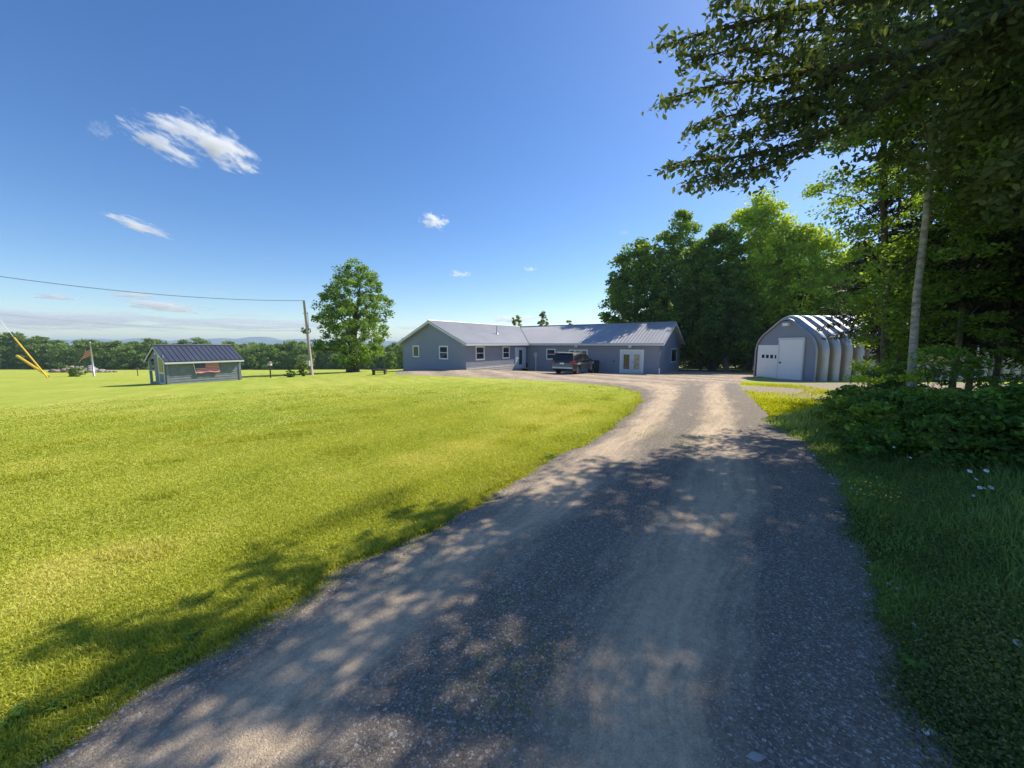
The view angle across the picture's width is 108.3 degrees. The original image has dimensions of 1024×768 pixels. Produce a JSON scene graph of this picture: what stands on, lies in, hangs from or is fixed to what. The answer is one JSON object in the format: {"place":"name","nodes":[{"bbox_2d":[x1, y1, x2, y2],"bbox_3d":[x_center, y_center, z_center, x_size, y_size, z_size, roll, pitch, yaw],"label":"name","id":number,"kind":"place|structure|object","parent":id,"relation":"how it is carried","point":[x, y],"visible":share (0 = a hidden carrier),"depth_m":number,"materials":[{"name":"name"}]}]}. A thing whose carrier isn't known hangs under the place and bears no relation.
{"place":"outdoors","nodes":[
{"label":"outdoors","id":0,"kind":"place"},
{"bbox_2d":[63,339,114,344],"bbox_3d":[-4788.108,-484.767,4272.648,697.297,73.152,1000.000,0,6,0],"label":"hills","id":1,"kind":"structure","parent":0,"point":[100,340],"depth_m":4186.17,"materials":[{"name":"blue"}]},
{"bbox_2d":[88,338,166,344],"bbox_3d":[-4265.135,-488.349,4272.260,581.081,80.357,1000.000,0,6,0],"label":"hills","id":2,"kind":"structure","parent":0,"point":[132,340],"depth_m":4107.91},
{"bbox_2d":[166,338,231,343],"bbox_3d":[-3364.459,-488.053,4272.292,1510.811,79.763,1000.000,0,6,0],"label":"hills","id":3,"kind":"structure","parent":0,"point":[215,340],"depth_m":4019.48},
{"bbox_2d":[214,337,278,344],"bbox_3d":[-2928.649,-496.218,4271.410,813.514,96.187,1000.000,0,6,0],"label":"hills","id":4,"kind":"structure","parent":0,"point":[257,340],"depth_m":4029.05,"materials":[{"name":"blue"}]},
{"bbox_2d":[265,339,325,344],"bbox_3d":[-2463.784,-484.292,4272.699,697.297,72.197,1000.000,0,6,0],"label":"hills","id":5,"kind":"structure","parent":0,"point":[281,341],"depth_m":4037.47,"materials":[{"name":"blue"}]},
{"bbox_2d":[0,0,962,341],"label":"sky","id":6,"kind":"structure","parent":0,"point":[490,161],"materials":[{"name":"blue"}]},
{"bbox_2d":[16,368,994,767],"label":"driveway","id":7,"kind":"structure","parent":0,"point":[734,634],"depth_m":1.99,"materials":[{"name":"grey gravel"}]},
{"bbox_2d":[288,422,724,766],"bbox_3d":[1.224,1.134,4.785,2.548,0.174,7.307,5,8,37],"label":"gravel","id":8,"kind":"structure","parent":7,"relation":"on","point":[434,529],"depth_m":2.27,"materials":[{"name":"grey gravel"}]},
{"bbox_2d":[552,351,594,373],"bbox_3d":[5.287,-1.856,31.189,2.277,1.869,4.936,4,7,34],"label":"parked car","id":9,"kind":"object","parent":7,"relation":"on","point":[575,362],"visible":0.94,"depth_m":29.54,"materials":[{"name":"paint"}]},
{"bbox_2d":[0,345,1023,767],"bbox_3d":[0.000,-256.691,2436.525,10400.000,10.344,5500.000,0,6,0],"label":"ground","id":10,"kind":"structure","parent":0,"point":[34,389],"depth_m":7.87,"materials":[{"name":"green plant"}]},
{"bbox_2d":[0,334,22,368],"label":"tree","id":11,"kind":"object","parent":10,"relation":"on","point":[3,339],"visible":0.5,"depth_m":162.28,"materials":[{"name":"green plant"}]},
{"bbox_2d":[0,332,27,368],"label":"tree","id":12,"kind":"object","parent":10,"relation":"on","point":[5,355],"visible":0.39,"depth_m":163.38,"materials":[{"name":"green plant"}]},
{"bbox_2d":[0,700,29,727],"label":"weed","id":13,"kind":"object","parent":10,"relation":"on","point":[17,714],"visible":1,"depth_m":1.59,"materials":[{"name":"green plant"}]},
{"bbox_2d":[8,332,31,368],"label":"tree","id":14,"kind":"object","parent":10,"relation":"on","point":[18,335],"visible":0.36,"depth_m":164.84,"materials":[{"name":"green plant"}]},
{"bbox_2d":[0,320,48,377],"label":"guy wire","id":15,"kind":"object","parent":10,"relation":"on","point":[31,358],"visible":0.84,"depth_m":41.70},
{"bbox_2d":[8,337,50,368],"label":"tree","id":16,"kind":"object","parent":10,"relation":"on","point":[35,344],"visible":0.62,"depth_m":164.58,"materials":[{"name":"green plant"}]},
{"bbox_2d":[16,355,49,377],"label":"guy guard","id":17,"kind":"object","parent":10,"relation":"on","point":[28,363],"visible":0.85,"depth_m":42.46,"materials":[{"name":"plastic"}]},
{"bbox_2d":[20,335,51,367],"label":"tree","id":18,"kind":"object","parent":10,"relation":"on","point":[31,352],"visible":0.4,"depth_m":166.28,"materials":[{"name":"green plant"}]},
{"bbox_2d":[27,337,52,367],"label":"tree","id":19,"kind":"object","parent":10,"relation":"on","point":[45,340],"visible":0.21,"depth_m":168.00,"materials":[{"name":"green plant"}]},
{"bbox_2d":[34,343,59,368],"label":"tree","id":20,"kind":"object","parent":10,"relation":"on","point":[42,359],"visible":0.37,"depth_m":166.55,"materials":[{"name":"green plant"}]},
{"bbox_2d":[40,339,68,368],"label":"tree","id":21,"kind":"object","parent":10,"relation":"on","point":[54,342],"visible":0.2,"depth_m":167.59,"materials":[{"name":"green plant"}]},
{"bbox_2d":[38,690,72,711],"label":"weed","id":22,"kind":"object","parent":10,"relation":"on","point":[55,704],"visible":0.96,"depth_m":1.64,"materials":[{"name":"green plant"}]},
{"bbox_2d":[43,343,85,368],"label":"tree","id":23,"kind":"object","parent":10,"relation":"on","point":[62,361],"visible":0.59,"depth_m":159.63,"materials":[{"name":"green plant"}]},
{"bbox_2d":[66,367,88,376],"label":"bush","id":24,"kind":"object","parent":10,"relation":"on","point":[72,373],"visible":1,"depth_m":45.30,"materials":[{"name":"green plant"}]},
{"bbox_2d":[71,338,93,365],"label":"tree","id":25,"kind":"object","parent":10,"relation":"on","point":[82,344],"visible":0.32,"depth_m":156.52,"materials":[{"name":"green plant"}]},
{"bbox_2d":[48,365,117,372],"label":"rock pile","id":26,"kind":"object","parent":10,"relation":"on","point":[88,369],"visible":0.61,"depth_m":67.62,"materials":[{"name":"grey stone"}]},
{"bbox_2d":[74,339,103,367],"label":"tree","id":27,"kind":"object","parent":10,"relation":"on","point":[86,359],"visible":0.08,"depth_m":154.37,"materials":[{"name":"green plant"}]},
{"bbox_2d":[82,341,116,369],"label":"tree","id":28,"kind":"object","parent":10,"relation":"on","point":[96,347],"visible":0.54,"depth_m":152.07,"materials":[{"name":"green plant"}]},
{"bbox_2d":[94,342,121,369],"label":"tree","id":29,"kind":"object","parent":10,"relation":"on","point":[100,360],"visible":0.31,"depth_m":153.47,"materials":[{"name":"green plant"}]},
{"bbox_2d":[99,340,134,369],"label":"tree","id":30,"kind":"object","parent":10,"relation":"on","point":[113,344],"visible":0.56,"depth_m":153.27,"materials":[{"name":"green plant"}]},
{"bbox_2d":[107,344,145,369],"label":"tree","id":31,"kind":"object","parent":10,"relation":"on","point":[130,360],"visible":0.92,"depth_m":152.16,"materials":[{"name":"green plant"}]},
{"bbox_2d":[121,341,147,369],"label":"tree","id":32,"kind":"object","parent":10,"relation":"on","point":[133,342],"visible":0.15,"depth_m":157.61,"materials":[{"name":"green plant"}]},
{"bbox_2d":[135,338,157,369],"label":"tree","id":33,"kind":"object","parent":10,"relation":"on","point":[148,342],"visible":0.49,"depth_m":155.78,"materials":[{"name":"green plant"}]},
{"bbox_2d":[143,344,243,384],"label":"garden shed","id":34,"kind":"structure","parent":10,"relation":"on","point":[173,363],"depth_m":26.47,"materials":[{"name":"grey wood"}]},
{"bbox_2d":[157,355,165,383],"bbox_3d":[-23.958,-0.980,25.281,1.002,1.960,0.042,4,7,30],"label":"door","id":35,"kind":"structure","parent":34,"relation":"in","point":[160,363],"depth_m":25.26,"materials":[{"name":"white glass"}]},
{"bbox_2d":[193,362,219,373],"bbox_3d":[-22.158,-1.190,26.871,0.120,0.843,1.568,4,7,32],"label":"flag","id":36,"kind":"object","parent":34,"relation":"attached to","point":[206,367],"visible":1,"depth_m":26.88,"materials":[{"name":"fabric"}]},
{"bbox_2d":[182,628,208,646],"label":"weed","id":37,"kind":"object","parent":10,"relation":"on","point":[199,630],"visible":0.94,"depth_m":2.03,"materials":[{"name":"green plant"}]},
{"bbox_2d":[188,337,210,343],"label":"tree","id":38,"kind":"object","parent":10,"relation":"on","point":[197,340],"visible":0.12,"depth_m":170.73,"materials":[{"name":"green plant"}]},
{"bbox_2d":[237,348,259,369],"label":"tree","id":39,"kind":"object","parent":10,"relation":"on","point":[245,359],"visible":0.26,"depth_m":156.50,"materials":[{"name":"green plant"}]},
{"bbox_2d":[239,345,267,369],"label":"tree","id":40,"kind":"object","parent":10,"relation":"on","point":[249,358],"visible":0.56,"depth_m":155.16,"materials":[{"name":"green plant"}]},
{"bbox_2d":[249,342,268,369],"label":"tree","id":41,"kind":"object","parent":10,"relation":"on","point":[262,346],"visible":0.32,"depth_m":157.22,"materials":[{"name":"green plant"}]},
{"bbox_2d":[257,344,283,369],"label":"tree","id":42,"kind":"object","parent":10,"relation":"on","point":[270,348],"visible":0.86,"depth_m":152.90,"materials":[{"name":"green plant"}]},
{"bbox_2d":[267,343,289,369],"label":"tree","id":43,"kind":"object","parent":10,"relation":"on","point":[278,347],"visible":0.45,"depth_m":154.93,"materials":[{"name":"green plant"}]},
{"bbox_2d":[271,343,296,369],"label":"tree","id":44,"kind":"object","parent":10,"relation":"on","point":[285,348],"visible":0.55,"depth_m":156.67,"materials":[{"name":"green plant"}]},
{"bbox_2d":[283,340,304,369],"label":"tree","id":45,"kind":"object","parent":10,"relation":"on","point":[292,344],"visible":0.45,"depth_m":157.98,"materials":[{"name":"green plant"}]},
{"bbox_2d":[286,344,314,369],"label":"tree","id":46,"kind":"object","parent":10,"relation":"on","point":[303,357],"visible":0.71,"depth_m":155.89,"materials":[{"name":"green plant"}]},
{"bbox_2d":[295,361,309,375],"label":"bush","id":47,"kind":"object","parent":10,"relation":"on","point":[301,371],"visible":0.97,"depth_m":32.01,"materials":[{"name":"green plant"}]},
{"bbox_2d":[303,300,313,374],"bbox_3d":[-19.608,-4.292,35.362,0.807,7.315,0.546,2,6,16],"label":"utility pole","id":48,"kind":"object","parent":10,"relation":"on","point":[309,362],"visible":0.81,"depth_m":35.42,"materials":[{"name":"grey wood"}]},
{"bbox_2d":[0,276,302,300],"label":"power line","id":49,"kind":"object","parent":48,"relation":"attached to","point":[156,294],"visible":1,"depth_m":28.65,"materials":[{"name":"metal"}]},
{"bbox_2d":[313,347,330,368],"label":"tree","id":50,"kind":"object","parent":10,"relation":"on","point":[322,363],"visible":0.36,"depth_m":164.53,"materials":[{"name":"green plant"}]},
{"bbox_2d":[316,347,335,368],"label":"tree","id":51,"kind":"object","parent":10,"relation":"on","point":[323,359],"visible":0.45,"depth_m":164.94,"materials":[{"name":"green plant"}]},
{"bbox_2d":[324,351,343,368],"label":"tree","id":52,"kind":"object","parent":10,"relation":"on","point":[331,355],"visible":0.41,"depth_m":164.06,"materials":[{"name":"green plant"}]},
{"bbox_2d":[301,258,395,371],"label":"maple tree","id":53,"kind":"object","parent":10,"relation":"on","point":[344,308],"visible":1,"depth_m":41.28,"materials":[{"name":"green plant"}]},
{"bbox_2d":[366,346,387,368],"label":"tree","id":54,"kind":"object","parent":10,"relation":"on","point":[376,361],"visible":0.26,"depth_m":164.63,"materials":[{"name":"green plant"}]},
{"bbox_2d":[380,346,398,368],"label":"tree","id":55,"kind":"object","parent":10,"relation":"on","point":[388,348],"visible":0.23,"depth_m":161.53,"materials":[{"name":"green plant"}]},
{"bbox_2d":[382,351,397,368],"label":"broadleaf tree","id":56,"kind":"object","parent":10,"relation":"on","point":[390,359],"visible":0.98,"depth_m":94.08,"materials":[{"name":"green plant"}]},
{"bbox_2d":[394,338,402,366],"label":"broadleaf tree","id":57,"kind":"object","parent":10,"relation":"on","point":[399,353],"visible":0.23,"depth_m":79.04,"materials":[{"name":"green plant"}]},
{"bbox_2d":[396,320,684,373],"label":"house","id":58,"kind":"structure","parent":10,"relation":"on","point":[647,347],"depth_m":33.86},
{"bbox_2d":[439,346,447,359],"bbox_3d":[-5.863,-2.692,31.703,1.060,1.161,0.056,4,7,34],"label":"window","id":59,"kind":"structure","parent":58,"relation":"in","point":[443,350],"depth_m":31.69,"materials":[{"name":"white glass"}]},
{"bbox_2d":[475,346,484,359],"bbox_3d":[-2.746,-2.659,31.869,0.056,1.184,1.212,4,7,34],"label":"window","id":60,"kind":"structure","parent":58,"relation":"in","point":[479,350],"depth_m":31.88,"materials":[{"name":"white glass"}]},
{"bbox_2d":[502,346,509,358],"bbox_3d":[-0.561,-2.990,35.090,0.056,1.133,1.155,4,7,34],"label":"window","id":61,"kind":"structure","parent":58,"relation":"in","point":[505,349],"depth_m":35.05,"materials":[{"name":"white glass"}]},
{"bbox_2d":[515,347,525,368],"bbox_3d":[0.874,-2.626,37.237,0.069,2.197,2.010,4,7,34],"label":"door","id":62,"kind":"structure","parent":58,"relation":"in","point":[520,352],"depth_m":37.16,"materials":[{"name":"white paint"}]},
{"bbox_2d":[546,349,555,359],"bbox_3d":[3.877,-2.964,36.834,1.052,1.077,0.056,4,7,34],"label":"window","id":63,"kind":"structure","parent":58,"relation":"in","point":[550,353],"depth_m":36.88,"materials":[{"name":"white glass"}]},
{"bbox_2d":[619,350,643,373],"bbox_3d":[10.477,-1.944,32.453,2.075,2.138,0.054,4,7,34],"label":"french door","id":64,"kind":"structure","parent":58,"relation":"in","point":[637,364],"depth_m":32.43,"materials":[{"name":"white glass"}]},
{"bbox_2d":[671,348,676,362],"bbox_3d":[15.832,-2.801,36.173,0.056,1.361,2.773,4,7,34],"label":"window","id":65,"kind":"structure","parent":58,"relation":"in","point":[673,350],"depth_m":36.13,"materials":[{"name":"black glass"}]},
{"bbox_2d":[537,311,548,325],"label":"broadleaf tree","id":66,"kind":"object","parent":10,"relation":"on","point":[542,315],"visible":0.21,"depth_m":73.78,"materials":[{"name":"green plant"}]},
{"bbox_2d":[598,236,675,323],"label":"broadleaf tree","id":67,"kind":"object","parent":10,"relation":"on","point":[625,299],"visible":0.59,"depth_m":44.15,"materials":[{"name":"green plant"}]},
{"bbox_2d":[640,209,721,363],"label":"broadleaf tree","id":68,"kind":"object","parent":10,"relation":"on","point":[677,267],"visible":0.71,"depth_m":41.23,"materials":[{"name":"green plant"}]},
{"bbox_2d":[679,299,735,367],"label":"broadleaf tree","id":69,"kind":"object","parent":10,"relation":"on","point":[705,362],"visible":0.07,"depth_m":55.79,"materials":[{"name":"green plant"}]},
{"bbox_2d":[679,221,758,369],"bbox_3d":[22.596,-9.543,41.115,7.714,16.526,8.058,0,6,0],"label":"broadleaf tree","id":70,"kind":"object","parent":10,"relation":"on","point":[721,234],"visible":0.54,"depth_m":39.46,"materials":[{"name":"green plant"}]},
{"bbox_2d":[695,288,765,371],"bbox_3d":[21.325,-5.246,36.655,6.358,8.310,6.289,0,6,0],"label":"broadleaf tree","id":71,"kind":"object","parent":10,"relation":"on","point":[744,336],"visible":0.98,"depth_m":35.42,"materials":[{"name":"green plant"}]},
{"bbox_2d":[746,751,764,761],"bbox_3d":[0.939,1.442,1.427,0.084,0.034,0.052,0,6,0],"label":"stone","id":72,"kind":"object","parent":10,"relation":"on","point":[755,756],"visible":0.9,"depth_m":1.42,"materials":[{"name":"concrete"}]},
{"bbox_2d":[719,186,808,369],"bbox_3d":[27.726,-11.413,41.559,10.087,20.292,10.392,0,6,0],"label":"broadleaf tree","id":73,"kind":"object","parent":10,"relation":"on","point":[763,249],"visible":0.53,"depth_m":38.89,"materials":[{"name":"green plant"}]},
{"bbox_2d":[719,271,808,367],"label":"broadleaf tree","id":74,"kind":"object","parent":10,"relation":"on","point":[739,363],"visible":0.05,"depth_m":54.30,"materials":[{"name":"green plant"}]},
{"bbox_2d":[740,382,835,416],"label":"grass","id":75,"kind":"structure","parent":10,"relation":"on","point":[778,405],"depth_m":12.14,"materials":[{"name":"green plant"}]},
{"bbox_2d":[751,222,857,335],"bbox_3d":[30.993,-8.941,39.267,10.306,15.543,10.530,0,6,0],"label":"broadleaf tree","id":76,"kind":"object","parent":10,"relation":"on","point":[818,274],"visible":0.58,"depth_m":37.06,"materials":[{"name":"green plant"}]},
{"bbox_2d":[641,0,1023,234],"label":"overhanging tree","id":77,"kind":"object","parent":10,"relation":"on","point":[918,38],"visible":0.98,"depth_m":5.22,"materials":[{"name":"green plant"}]},
{"bbox_2d":[801,240,880,315],"bbox_3d":[34.672,-7.693,37.167,9.755,13.296,10.529,0,6,0],"label":"broadleaf tree","id":78,"kind":"object","parent":10,"relation":"on","point":[857,251],"visible":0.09,"depth_m":36.06,"materials":[{"name":"green plant"}]},
{"bbox_2d":[814,384,882,409],"bbox_3d":[7.851,0.446,8.278,1.876,0.861,1.735,-1,6,-13],"label":"bush","id":79,"kind":"object","parent":10,"relation":"on","point":[833,394],"visible":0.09,"depth_m":8.55,"materials":[{"name":"green plant"}]},
{"bbox_2d":[810,389,891,434],"bbox_3d":[6.151,0.539,6.431,1.557,0.877,1.746,-3,7,-27],"label":"bush","id":80,"kind":"object","parent":10,"relation":"on","point":[846,417],"visible":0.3,"depth_m":6.53,"materials":[{"name":"green plant"}]},
{"bbox_2d":[837,474,924,504],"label":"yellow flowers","id":81,"kind":"object","parent":10,"relation":"on","point":[876,490],"visible":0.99,"depth_m":3.67,"materials":[{"name":"plant"}]},
{"bbox_2d":[815,117,952,377],"bbox_3d":[12.243,-4.137,12.128,3.443,9.600,3.690,0,6,0],"label":"spruce tree","id":82,"kind":"object","parent":10,"relation":"on","point":[892,232],"visible":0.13,"depth_m":12.07,"materials":[{"name":"green plant"}]},
{"bbox_2d":[842,357,931,394],"bbox_3d":[6.943,0.369,6.897,1.200,1.724,1.239,5,8,38],"label":"hazel shrub","id":83,"kind":"object","parent":10,"relation":"on","point":[858,379],"visible":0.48,"depth_m":6.87,"materials":[{"name":"green plant"}]},
{"bbox_2d":[753,315,1023,380],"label":"arched steel shed","id":84,"kind":"structure","parent":10,"relation":"on","point":[793,347],"depth_m":23.21,"materials":[{"name":"silver metal"}]},
{"bbox_2d":[756,345,777,377],"bbox_3d":[17.955,-1.604,26.005,0.049,2.260,1.739,-1,6,-9],"label":"overhead door","id":85,"kind":"structure","parent":84,"relation":"in","point":[767,354],"depth_m":25.99,"materials":[{"name":"white metal"}]},
{"bbox_2d":[776,337,805,379],"bbox_3d":[18.189,-1.650,24.191,0.139,2.740,1.913,-1,6,-9],"label":"sliding door","id":86,"kind":"structure","parent":84,"relation":"in","point":[791,351],"depth_m":24.10,"materials":[{"name":"metal"}]},
{"bbox_2d":[839,272,956,362],"bbox_3d":[10.342,-1.200,10.394,2.319,3.554,2.508,0,6,0],"label":"hazel shrub","id":87,"kind":"object","parent":10,"relation":"on","point":[870,322],"visible":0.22,"depth_m":10.05,"materials":[{"name":"green plant"}]},
{"bbox_2d":[778,0,1023,388],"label":"birch tree","id":88,"kind":"object","parent":10,"relation":"on","point":[919,102],"visible":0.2,"depth_m":7.17,"materials":[{"name":"green plant"}]},
{"bbox_2d":[848,284,954,374],"bbox_3d":[13.081,-1.373,12.474,2.884,4.151,2.626,-2,7,-22],"label":"hazel shrub","id":89,"kind":"object","parent":10,"relation":"on","point":[861,344],"visible":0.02,"depth_m":12.84,"materials":[{"name":"green plant"}]},
{"bbox_2d":[858,319,964,389],"bbox_3d":[8.656,-0.273,8.122,1.570,2.272,1.631,0,6,0],"label":"hazel shrub","id":90,"kind":"object","parent":10,"relation":"on","point":[895,362],"visible":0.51,"depth_m":8.17,"materials":[{"name":"green plant"}]},
{"bbox_2d":[801,29,1023,385],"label":"slender tree","id":91,"kind":"object","parent":10,"relation":"on","point":[888,310],"visible":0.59,"depth_m":7.85,"materials":[{"name":"green plant"}]},
{"bbox_2d":[898,652,932,675],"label":"weed","id":92,"kind":"object","parent":10,"relation":"on","point":[906,660],"visible":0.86,"depth_m":1.84,"materials":[{"name":"green plant"}]},
{"bbox_2d":[823,386,1023,465],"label":"bush","id":93,"kind":"object","parent":10,"relation":"on","point":[865,441],"visible":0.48,"depth_m":5.15,"materials":[{"name":"green plant"}]},
{"bbox_2d":[898,385,971,423],"bbox_3d":[7.929,0.500,6.964,1.882,0.916,1.940,0,6,0],"label":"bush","id":94,"kind":"object","parent":10,"relation":"on","point":[909,388],"visible":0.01,"depth_m":7.21,"materials":[{"name":"green plant"}]},
{"bbox_2d":[854,69,1023,390],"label":"spruce tree","id":95,"kind":"object","parent":10,"relation":"on","point":[988,345],"visible":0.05,"depth_m":9.84,"materials":[{"name":"green plant"}]},
{"bbox_2d":[863,386,1023,472],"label":"bush","id":96,"kind":"object","parent":10,"relation":"on","point":[960,437],"visible":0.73,"depth_m":4.40,"materials":[{"name":"green plant"}]},
{"bbox_2d":[869,69,1023,383],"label":"spruce tree","id":97,"kind":"object","parent":10,"relation":"on","point":[984,306],"visible":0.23,"depth_m":8.55,"materials":[{"name":"green plant"}]},
{"bbox_2d":[869,181,1023,389],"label":"spruce tree","id":98,"kind":"object","parent":10,"relation":"on","point":[953,338],"visible":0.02,"depth_m":12.36,"materials":[{"name":"green plant"}]},
{"bbox_2d":[890,117,1023,388],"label":"sapling","id":99,"kind":"object","parent":10,"relation":"on","point":[992,278],"visible":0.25,"depth_m":8.11,"materials":[{"name":"green plant"}]},
{"bbox_2d":[909,343,1007,391],"bbox_3d":[7.133,0.436,6.232,1.409,2.246,1.016,0,6,0],"label":"hazel shrub","id":100,"kind":"object","parent":10,"relation":"on","point":[959,351],"visible":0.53,"depth_m":6.03,"materials":[{"name":"green plant"}]},
{"bbox_2d":[899,385,1023,466],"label":"bush","id":101,"kind":"object","parent":10,"relation":"on","point":[1001,405],"visible":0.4,"depth_m":4.39,"materials":[{"name":"green plant"}]},
{"bbox_2d":[942,383,1023,473],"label":"bush","id":102,"kind":"object","parent":10,"relation":"on","point":[1000,398],"visible":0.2,"depth_m":4.33,"materials":[{"name":"green plant"}]},
{"bbox_2d":[955,327,1023,387],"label":"hazel shrub","id":103,"kind":"object","parent":10,"relation":"on","point":[975,361],"visible":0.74,"depth_m":7.34,"materials":[{"name":"green plant"}]},
{"bbox_2d":[963,244,1023,346],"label":"spruce tree","id":104,"kind":"object","parent":10,"relation":"on","point":[1016,321],"visible":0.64,"depth_m":7.82,"materials":[{"name":"green plant"}]},
{"bbox_2d":[759,402,1023,767],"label":"grass","id":105,"kind":"structure","parent":0,"point":[1015,485],"depth_m":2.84,"materials":[{"name":"green plant"}]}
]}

